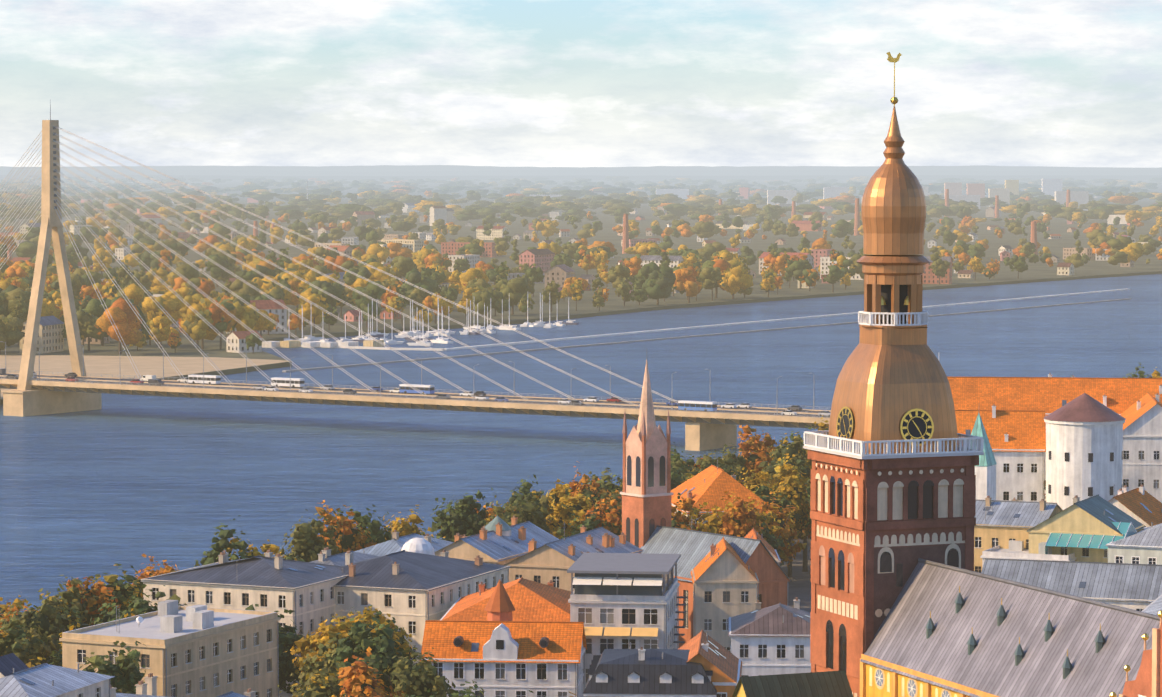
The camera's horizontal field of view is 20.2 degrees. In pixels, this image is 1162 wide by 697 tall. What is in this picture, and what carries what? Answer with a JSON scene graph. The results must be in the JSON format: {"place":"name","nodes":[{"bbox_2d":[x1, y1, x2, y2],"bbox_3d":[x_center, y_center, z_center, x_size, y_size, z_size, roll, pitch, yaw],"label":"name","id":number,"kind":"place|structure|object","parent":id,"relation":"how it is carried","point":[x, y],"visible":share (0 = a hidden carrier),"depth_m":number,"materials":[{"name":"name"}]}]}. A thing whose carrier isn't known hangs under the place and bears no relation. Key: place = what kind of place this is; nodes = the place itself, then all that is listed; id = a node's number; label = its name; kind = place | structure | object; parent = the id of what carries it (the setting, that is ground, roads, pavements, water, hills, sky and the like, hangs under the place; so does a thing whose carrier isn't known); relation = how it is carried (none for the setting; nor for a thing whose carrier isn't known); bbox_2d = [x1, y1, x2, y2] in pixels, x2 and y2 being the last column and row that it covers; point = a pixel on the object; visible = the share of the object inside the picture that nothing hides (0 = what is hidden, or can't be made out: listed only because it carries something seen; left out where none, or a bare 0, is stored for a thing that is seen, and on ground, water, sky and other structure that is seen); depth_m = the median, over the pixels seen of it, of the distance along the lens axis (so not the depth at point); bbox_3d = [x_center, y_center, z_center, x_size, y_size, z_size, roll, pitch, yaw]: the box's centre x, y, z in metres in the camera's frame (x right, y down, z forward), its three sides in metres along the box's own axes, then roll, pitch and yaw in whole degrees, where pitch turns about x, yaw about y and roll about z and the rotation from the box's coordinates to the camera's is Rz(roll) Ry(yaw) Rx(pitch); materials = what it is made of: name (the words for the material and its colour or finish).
{"place":"outdoors","nodes":[
{"label":"outdoors","id":0,"kind":"place"},
{"bbox_2d":[59,600,279,696],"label":"building","id":1,"kind":"structure","parent":0,"point":[197,651],"depth_m":405.30,"materials":[{"name":"paint"}]},
{"bbox_2d":[420,580,586,696],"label":"building","id":2,"kind":"structure","parent":0,"point":[499,652],"depth_m":417.17,"materials":[{"name":"tile"}]},
{"bbox_2d":[440,577,570,621],"bbox_3d":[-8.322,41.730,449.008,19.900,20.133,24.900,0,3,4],"label":"roof","id":3,"kind":"structure","parent":2,"relation":"attached to","point":[532,600],"depth_m":441.80,"materials":[{"name":"tile"}]},
{"bbox_2d":[0,274,1161,611],"bbox_3d":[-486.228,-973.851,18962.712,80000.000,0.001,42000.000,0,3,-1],"label":"river water","id":4,"kind":"structure","parent":0,"point":[126,482],"depth_m":1077.58,"materials":[{"name":"blue liquid"}]},
{"bbox_2d":[298,325,324,340],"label":"sailboat","id":5,"kind":"object","parent":4,"relation":"on","point":[310,337],"visible":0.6,"depth_m":1591.71,"materials":[{"name":"paint"}]},
{"bbox_2d":[336,314,354,342],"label":"sailboat","id":6,"kind":"object","parent":4,"relation":"on","point":[343,339],"visible":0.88,"depth_m":1572.74,"materials":[{"name":"paint"}]},
{"bbox_2d":[355,312,364,339],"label":"sailboat","id":7,"kind":"object","parent":4,"relation":"on","point":[359,338],"visible":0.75,"depth_m":1581.11,"materials":[{"name":"paint"}]},
{"bbox_2d":[354,304,375,342],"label":"sailboat","id":8,"kind":"object","parent":4,"relation":"on","point":[361,341],"visible":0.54,"depth_m":1571.89,"materials":[{"name":"paint"}]},
{"bbox_2d":[363,300,383,337],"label":"sailboat","id":9,"kind":"object","parent":4,"relation":"on","point":[376,335],"visible":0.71,"depth_m":1617.83,"materials":[{"name":"paint"}]},
{"bbox_2d":[384,337,403,344],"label":"motorboat","id":10,"kind":"object","parent":4,"relation":"on","point":[390,342],"visible":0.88,"depth_m":1554.91,"materials":[{"name":"paint"}]},
{"bbox_2d":[394,324,411,337],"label":"sailboat","id":11,"kind":"object","parent":4,"relation":"on","point":[400,336],"visible":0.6,"depth_m":1614.13,"materials":[{"name":"paint"}]},
{"bbox_2d":[398,301,421,335],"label":"sailboat","id":12,"kind":"object","parent":4,"relation":"on","point":[410,333],"visible":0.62,"depth_m":1635.54,"materials":[{"name":"paint"}]},
{"bbox_2d":[401,302,419,332],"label":"sailboat","id":13,"kind":"object","parent":4,"relation":"on","point":[414,331],"visible":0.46,"depth_m":1643.55,"materials":[{"name":"paint"}]},
{"bbox_2d":[406,336,420,341],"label":"motorboat","id":14,"kind":"object","parent":4,"relation":"on","point":[414,337],"visible":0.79,"depth_m":1581.76,"materials":[{"name":"paint"}]},
{"bbox_2d":[0,104,830,450],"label":"cable-stayed bridge","id":15,"kind":"structure","parent":4,"relation":"in","point":[26,394],"depth_m":1081.66,"materials":[{"name":"concrete"}]},
{"bbox_2d":[6,374,18,378],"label":"car","id":16,"kind":"object","parent":15,"relation":"on","point":[8,376],"visible":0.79,"depth_m":1122.82,"materials":[{"name":"paint"}]},
{"bbox_2d":[64,372,76,376],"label":"car","id":17,"kind":"object","parent":15,"relation":"on","point":[72,374],"visible":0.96,"depth_m":1132.48,"materials":[{"name":"paint"}]},
{"bbox_2d":[130,379,143,383],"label":"car","id":18,"kind":"object","parent":15,"relation":"on","point":[135,381],"visible":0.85,"depth_m":1096.97,"materials":[{"name":"paint"}]},
{"bbox_2d":[140,375,155,380],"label":"van","id":19,"kind":"object","parent":15,"relation":"on","point":[145,377],"visible":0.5,"depth_m":1108.96,"materials":[{"name":"paint"}]},
{"bbox_2d":[148,379,163,385],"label":"van","id":20,"kind":"object","parent":15,"relation":"on","point":[157,382],"visible":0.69,"depth_m":1087.88,"materials":[{"name":"paint"}]},
{"bbox_2d":[188,374,220,384],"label":"bus","id":21,"kind":"object","parent":15,"relation":"on","point":[208,379],"visible":1,"depth_m":1095.45,"materials":[{"name":"paint"}]},
{"bbox_2d":[264,386,278,390],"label":"car","id":22,"kind":"object","parent":15,"relation":"on","point":[273,388],"visible":0.77,"depth_m":1061.81,"materials":[{"name":"paint"}]},
{"bbox_2d":[271,377,304,387],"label":"bus","id":23,"kind":"object","parent":15,"relation":"on","point":[295,382],"visible":0.98,"depth_m":1080.24,"materials":[{"name":"paint"}]},
{"bbox_2d":[300,388,312,392],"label":"car","id":24,"kind":"object","parent":15,"relation":"on","point":[307,390],"visible":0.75,"depth_m":1054.19,"materials":[{"name":"paint"}]},
{"bbox_2d":[320,385,334,389],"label":"car","id":25,"kind":"object","parent":15,"relation":"on","point":[329,387],"visible":0.94,"depth_m":1067.88,"materials":[{"name":"paint"}]},
{"bbox_2d":[343,389,356,393],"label":"car","id":26,"kind":"object","parent":15,"relation":"on","point":[351,391],"visible":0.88,"depth_m":1048.80,"materials":[{"name":"paint"}]},
{"bbox_2d":[369,386,382,390],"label":"car","id":27,"kind":"object","parent":15,"relation":"on","point":[374,388],"visible":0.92,"depth_m":1061.58,"materials":[{"name":"paint"}]},
{"bbox_2d":[399,384,433,393],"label":"bus","id":28,"kind":"object","parent":15,"relation":"on","point":[425,389],"visible":0.88,"depth_m":1047.92,"materials":[{"name":"paint"}]},
{"bbox_2d":[436,394,449,398],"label":"car","id":29,"kind":"object","parent":15,"relation":"on","point":[443,396],"visible":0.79,"depth_m":1024.92,"materials":[{"name":"paint"}]},
{"bbox_2d":[460,391,473,395],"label":"car","id":30,"kind":"object","parent":15,"relation":"on","point":[464,394],"visible":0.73,"depth_m":1038.04,"materials":[{"name":"paint"}]},
{"bbox_2d":[474,391,485,395],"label":"car","id":31,"kind":"object","parent":15,"relation":"on","point":[479,393],"visible":0.73,"depth_m":1039.54,"materials":[{"name":"paint"}]},
{"bbox_2d":[475,395,488,399],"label":"car","id":32,"kind":"object","parent":15,"relation":"on","point":[483,397],"visible":0.88,"depth_m":1021.01,"materials":[{"name":"paint"}]},
{"bbox_2d":[495,397,508,401],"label":"car","id":33,"kind":"object","parent":15,"relation":"on","point":[501,399],"visible":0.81,"depth_m":1012.93,"materials":[{"name":"paint"}]},
{"bbox_2d":[558,399,570,403],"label":"car","id":34,"kind":"object","parent":15,"relation":"on","point":[563,401],"visible":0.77,"depth_m":1004.37,"materials":[{"name":"paint"}]},
{"bbox_2d":[569,400,583,405],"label":"car","id":35,"kind":"object","parent":15,"relation":"on","point":[575,401],"visible":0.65,"depth_m":998.13,"materials":[{"name":"paint"}]},
{"bbox_2d":[584,397,598,401],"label":"car","id":36,"kind":"object","parent":15,"relation":"on","point":[593,399],"visible":1,"depth_m":1012.62,"materials":[{"name":"paint"}]},
{"bbox_2d":[607,397,621,401],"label":"car","id":37,"kind":"object","parent":15,"relation":"on","point":[612,399],"visible":0.92,"depth_m":1012.06,"materials":[{"name":"paint"}]},
{"bbox_2d":[666,401,677,405],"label":"car","id":38,"kind":"object","parent":15,"relation":"on","point":[672,403],"visible":0.79,"depth_m":996.66,"materials":[{"name":"paint"}]},
{"bbox_2d":[678,400,716,411],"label":"bus","id":39,"kind":"object","parent":15,"relation":"on","point":[697,405],"visible":0.92,"depth_m":974.08,"materials":[{"name":"paint"}]},
{"bbox_2d":[721,403,736,408],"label":"car","id":40,"kind":"object","parent":15,"relation":"on","point":[730,405],"visible":1,"depth_m":985.91,"materials":[{"name":"paint"}]},
{"bbox_2d":[737,403,751,407],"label":"car","id":41,"kind":"object","parent":15,"relation":"on","point":[747,405],"visible":0.98,"depth_m":986.99,"materials":[{"name":"paint"}]},
{"bbox_2d":[781,410,796,415],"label":"car","id":42,"kind":"object","parent":15,"relation":"on","point":[785,412],"visible":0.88,"depth_m":957.94,"materials":[{"name":"paint"}]},
{"bbox_2d":[787,405,801,410],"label":"car","id":43,"kind":"object","parent":15,"relation":"on","point":[796,407],"visible":0.98,"depth_m":977.59,"materials":[{"name":"paint"}]},
{"bbox_2d":[818,411,829,416],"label":"car","id":44,"kind":"object","parent":15,"relation":"on","point":[825,413],"visible":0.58,"depth_m":955.12,"materials":[{"name":"paint"}]},
{"bbox_2d":[407,340,432,345],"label":"motorboat","id":45,"kind":"object","parent":4,"relation":"on","point":[419,344],"visible":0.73,"depth_m":1544.55,"materials":[{"name":"paint"}]},
{"bbox_2d":[418,309,432,340],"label":"sailboat","id":46,"kind":"object","parent":4,"relation":"on","point":[425,338],"visible":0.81,"depth_m":1589.63,"materials":[{"name":"paint"}]},
{"bbox_2d":[424,308,433,336],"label":"sailboat","id":47,"kind":"object","parent":4,"relation":"on","point":[428,334],"visible":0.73,"depth_m":1626.45,"materials":[{"name":"paint"}]},
{"bbox_2d":[431,304,449,335],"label":"sailboat","id":48,"kind":"object","parent":4,"relation":"on","point":[440,332],"visible":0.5,"depth_m":1634.21,"materials":[{"name":"paint"}]},
{"bbox_2d":[430,338,452,343],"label":"motorboat","id":49,"kind":"object","parent":4,"relation":"on","point":[444,340],"visible":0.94,"depth_m":1564.51,"materials":[{"name":"paint"}]},
{"bbox_2d":[461,301,480,334],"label":"sailboat","id":50,"kind":"object","parent":4,"relation":"on","point":[471,332],"visible":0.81,"depth_m":1648.56,"materials":[{"name":"paint"}]},
{"bbox_2d":[480,303,492,333],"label":"sailboat","id":51,"kind":"object","parent":4,"relation":"on","point":[482,330],"visible":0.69,"depth_m":1660.27,"materials":[{"name":"paint"}]},
{"bbox_2d":[486,307,495,332],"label":"sailboat","id":52,"kind":"object","parent":4,"relation":"on","point":[488,330],"visible":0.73,"depth_m":1659.80,"materials":[{"name":"paint"}]},
{"bbox_2d":[493,299,507,328],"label":"sailboat","id":53,"kind":"object","parent":4,"relation":"on","point":[494,327],"visible":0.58,"depth_m":1700.61,"materials":[{"name":"paint"}]},
{"bbox_2d":[497,304,520,329],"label":"sailboat","id":54,"kind":"object","parent":4,"relation":"on","point":[505,328],"visible":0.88,"depth_m":1693.68,"materials":[{"name":"paint"}]},
{"bbox_2d":[520,299,533,326],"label":"sailboat","id":55,"kind":"object","parent":4,"relation":"on","point":[526,324],"visible":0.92,"depth_m":1731.20,"materials":[{"name":"paint"}]},
{"bbox_2d":[529,293,545,326],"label":"sailboat","id":56,"kind":"object","parent":4,"relation":"on","point":[538,324],"visible":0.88,"depth_m":1726.23,"materials":[{"name":"paint"}]},
{"bbox_2d":[543,307,555,327],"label":"sailboat","id":57,"kind":"object","parent":4,"relation":"on","point":[548,325],"visible":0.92,"depth_m":1715.78,"materials":[{"name":"paint"}]},
{"bbox_2d":[550,321,565,325],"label":"motorboat","id":58,"kind":"object","parent":4,"relation":"on","point":[558,323],"visible":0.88,"depth_m":1733.79,"materials":[{"name":"paint"}]},
{"bbox_2d":[562,300,578,324],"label":"sailboat","id":59,"kind":"object","parent":4,"relation":"on","point":[570,322],"visible":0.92,"depth_m":1749.06,"materials":[{"name":"paint"}]},
{"bbox_2d":[262,289,1130,371],"bbox_3d":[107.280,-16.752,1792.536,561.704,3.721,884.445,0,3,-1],"label":"floating piers","id":60,"kind":"structure","parent":4,"relation":"on","point":[370,344],"depth_m":1569.00,"materials":[{"name":"paint"}]},
{"bbox_2d":[0,362,1161,693],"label":"trees","id":61,"kind":"object","parent":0,"point":[782,484],"depth_m":555.93,"materials":[{"name":"green plant"}]},
{"bbox_2d":[0,180,1161,403],"bbox_3d":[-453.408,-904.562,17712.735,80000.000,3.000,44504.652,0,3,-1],"label":"ground","id":62,"kind":"structure","parent":0,"point":[792,290],"depth_m":2929.56,"materials":[{"name":"green plant"}]},
{"bbox_2d":[0,355,287,398],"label":"embankment","id":63,"kind":"structure","parent":62,"relation":"on","point":[115,366],"depth_m":1364.10,"materials":[{"name":"beige concrete"}]},
{"bbox_2d":[0,247,1027,354],"bbox_3d":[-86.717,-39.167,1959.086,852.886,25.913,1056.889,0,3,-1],"label":"shore trees","id":64,"kind":"object","parent":62,"relation":"on","point":[723,270],"depth_m":1869.90,"materials":[{"name":"plant"}]},
{"bbox_2d":[7,179,1088,262],"bbox_3d":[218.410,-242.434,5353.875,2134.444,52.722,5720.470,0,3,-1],"label":"buildings","id":65,"kind":"structure","parent":62,"relation":"on","point":[975,192],"depth_m":6511.77,"materials":[{"name":"paint"}]},
{"bbox_2d":[0,176,1161,222],"bbox_3d":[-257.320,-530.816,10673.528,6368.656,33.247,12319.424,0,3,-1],"label":"forest","id":66,"kind":"object","parent":62,"relation":"on","point":[618,201],"visible":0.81,"depth_m":6652.57,"materials":[{"name":"green plant"}]},
{"bbox_2d":[0,165,1161,179],"bbox_3d":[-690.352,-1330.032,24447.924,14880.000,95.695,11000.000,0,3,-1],"label":"distant hills","id":67,"kind":"structure","parent":62,"relation":"on","point":[463,172],"depth_m":23984.55,"materials":[{"name":"grey"}]},
{"bbox_2d":[0,210,1161,268],"bbox_3d":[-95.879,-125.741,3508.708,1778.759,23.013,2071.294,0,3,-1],"label":"shore trees","id":68,"kind":"object","parent":62,"relation":"on","point":[1121,249],"visible":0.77,"depth_m":3173.03,"materials":[{"name":"green plant"}]},
{"bbox_2d":[0,187,1161,353],"bbox_3d":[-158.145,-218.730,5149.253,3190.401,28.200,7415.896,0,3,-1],"label":"shore houses","id":69,"kind":"structure","parent":0,"point":[50,336],"depth_m":2771.13,"materials":[{"name":"paint"}]},
{"bbox_2d":[0,0,1161,167],"label":"sky","id":70,"kind":"structure","parent":0,"point":[499,83],"materials":[{"name":"white"}]},
{"bbox_2d":[567,553,686,696],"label":"building","id":71,"kind":"structure","parent":0,"point":[619,600],"depth_m":427.82,"materials":[{"name":"paint"}]},
{"bbox_2d":[620,354,672,547],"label":"church steeple","id":72,"kind":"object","parent":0,"point":[646,493],"depth_m":534.47,"materials":[{"name":"pink paint"}]},
{"bbox_2d":[677,535,810,648],"bbox_3d":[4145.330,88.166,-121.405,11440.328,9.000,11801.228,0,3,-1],"label":"town ground","id":73,"kind":"structure","parent":0,"point":[799,586],"depth_m":606.21,"materials":[{"name":"stone"}]},
{"bbox_2d":[0,653,167,696],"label":"building","id":74,"kind":"structure","parent":73,"relation":"on","point":[19,677],"depth_m":317.93,"materials":[{"name":"paint"}]},
{"bbox_2d":[217,688,255,696],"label":"building","id":75,"kind":"structure","parent":73,"relation":"on","point":[249,693],"depth_m":350.17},
{"bbox_2d":[141,550,348,696],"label":"cream building","id":76,"kind":"structure","parent":73,"relation":"on","point":[304,591],"depth_m":454.63,"materials":[{"name":"paint"}]},
{"bbox_2d":[0,606,575,696],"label":"trees","id":77,"kind":"object","parent":73,"relation":"on","point":[333,661],"depth_m":386.53,"materials":[{"name":"green plant"}]},
{"bbox_2d":[311,547,378,565],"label":"building","id":78,"kind":"structure","parent":73,"relation":"on","point":[325,556],"depth_m":479.77,"materials":[{"name":"paint"}]},
{"bbox_2d":[354,524,453,555],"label":"building","id":79,"kind":"structure","parent":73,"relation":"on","point":[396,543],"depth_m":510.35,"materials":[{"name":"paint"}]},
{"bbox_2d":[334,550,510,663],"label":"building","id":80,"kind":"structure","parent":73,"relation":"on","point":[411,592],"depth_m":459.59,"materials":[{"name":"paint"}]},
{"bbox_2d":[434,516,558,564],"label":"building","id":81,"kind":"structure","parent":73,"relation":"on","point":[497,547],"depth_m":512.13,"materials":[{"name":"paint"}]},
{"bbox_2d":[401,516,512,554],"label":"dome","id":82,"kind":"structure","parent":81,"relation":"on","point":[420,545],"depth_m":493.13,"materials":[{"name":"metal"}]},
{"bbox_2d":[504,521,643,590],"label":"building","id":83,"kind":"structure","parent":73,"relation":"on","point":[546,563],"depth_m":491.14,"materials":[{"name":"paint"}]},
{"bbox_2d":[583,640,716,696],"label":"building","id":84,"kind":"structure","parent":73,"relation":"on","point":[641,672],"depth_m":383.81,"materials":[{"name":"paint"}]},
{"bbox_2d":[679,629,741,696],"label":"orange building","id":85,"kind":"structure","parent":73,"relation":"on","point":[722,663],"depth_m":388.97,"materials":[{"name":"paint"}]},
{"bbox_2d":[640,519,791,647],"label":"building","id":86,"kind":"structure","parent":73,"relation":"on","point":[692,547],"depth_m":519.36,"materials":[{"name":"grey metal"}]},
{"bbox_2d":[671,458,768,526],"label":"roof","id":87,"kind":"structure","parent":73,"relation":"on","point":[711,484],"depth_m":580.96,"materials":[{"name":"tile"}]},
{"bbox_2d":[691,537,759,651],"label":"building","id":88,"kind":"structure","parent":73,"relation":"on","point":[725,581],"depth_m":503.75,"materials":[{"name":"paint"}]},
{"bbox_2d":[744,527,781,565],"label":"building","id":89,"kind":"structure","parent":73,"relation":"on","point":[753,533],"depth_m":528.27,"materials":[{"name":"tile"}]},
{"bbox_2d":[727,597,810,676],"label":"white building","id":90,"kind":"structure","parent":73,"relation":"on","point":[773,640],"depth_m":424.82,"materials":[{"name":"paint"}]},
{"bbox_2d":[971,413,996,499],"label":"turret","id":91,"kind":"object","parent":73,"relation":"on","point":[985,471],"depth_m":594.73,"materials":[{"name":"paint"}]},
{"bbox_2d":[974,496,1062,572],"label":"ochre building","id":92,"kind":"structure","parent":73,"relation":"on","point":[1002,524],"depth_m":528.21,"materials":[{"name":"paint"}]},
{"bbox_2d":[980,540,1076,567],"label":"white building","id":93,"kind":"structure","parent":73,"relation":"on","point":[1016,550],"depth_m":517.08,"materials":[{"name":"paint"}]},
{"bbox_2d":[981,558,1161,610],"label":"long grey building","id":94,"kind":"structure","parent":73,"relation":"on","point":[1137,587],"depth_m":464.99,"materials":[{"name":"paint"}]},
{"bbox_2d":[1027,494,1145,562],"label":"ochre building","id":95,"kind":"structure","parent":73,"relation":"on","point":[1096,515],"depth_m":517.29,"materials":[{"name":"paint"}]},
{"bbox_2d":[1045,522,1137,553],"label":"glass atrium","id":96,"kind":"object","parent":73,"relation":"on","point":[1125,529],"visible":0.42,"depth_m":514.69,"materials":[{"name":"paint"}]},
{"bbox_2d":[1106,522,1161,564],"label":"building","id":97,"kind":"structure","parent":73,"relation":"on","point":[1144,546],"depth_m":507.71,"materials":[{"name":"paint"}]},
{"bbox_2d":[1141,594,1161,614],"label":"roof","id":98,"kind":"structure","parent":73,"relation":"on","point":[1154,607],"depth_m":426.33,"materials":[{"name":"paint"}]},
{"bbox_2d":[732,52,1161,696],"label":"cathedral","id":99,"kind":"structure","parent":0,"point":[908,600],"depth_m":320.93,"materials":[{"name":"brick"}]},
{"bbox_2d":[955,404,1045,501],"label":"castle wing","id":100,"kind":"structure","parent":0,"point":[1017,440],"depth_m":635.09,"materials":[{"name":"paint"}]},
{"bbox_2d":[947,373,1161,500],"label":"castle wing","id":101,"kind":"structure","parent":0,"point":[1049,394],"depth_m":688.95,"materials":[{"name":"paint"}]},
{"bbox_2d":[1043,393,1125,509],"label":"round tower","id":102,"kind":"structure","parent":0,"point":[1084,445],"depth_m":623.47,"materials":[{"name":"paint"}]},
{"bbox_2d":[1108,485,1161,527],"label":"house","id":103,"kind":"structure","parent":0,"point":[1140,504],"depth_m":545.83,"materials":[{"name":"paint"}]},
{"bbox_2d":[1121,392,1161,502],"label":"castle wing","id":104,"kind":"structure","parent":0,"point":[1142,444],"depth_m":653.52,"materials":[{"name":"white paint"}]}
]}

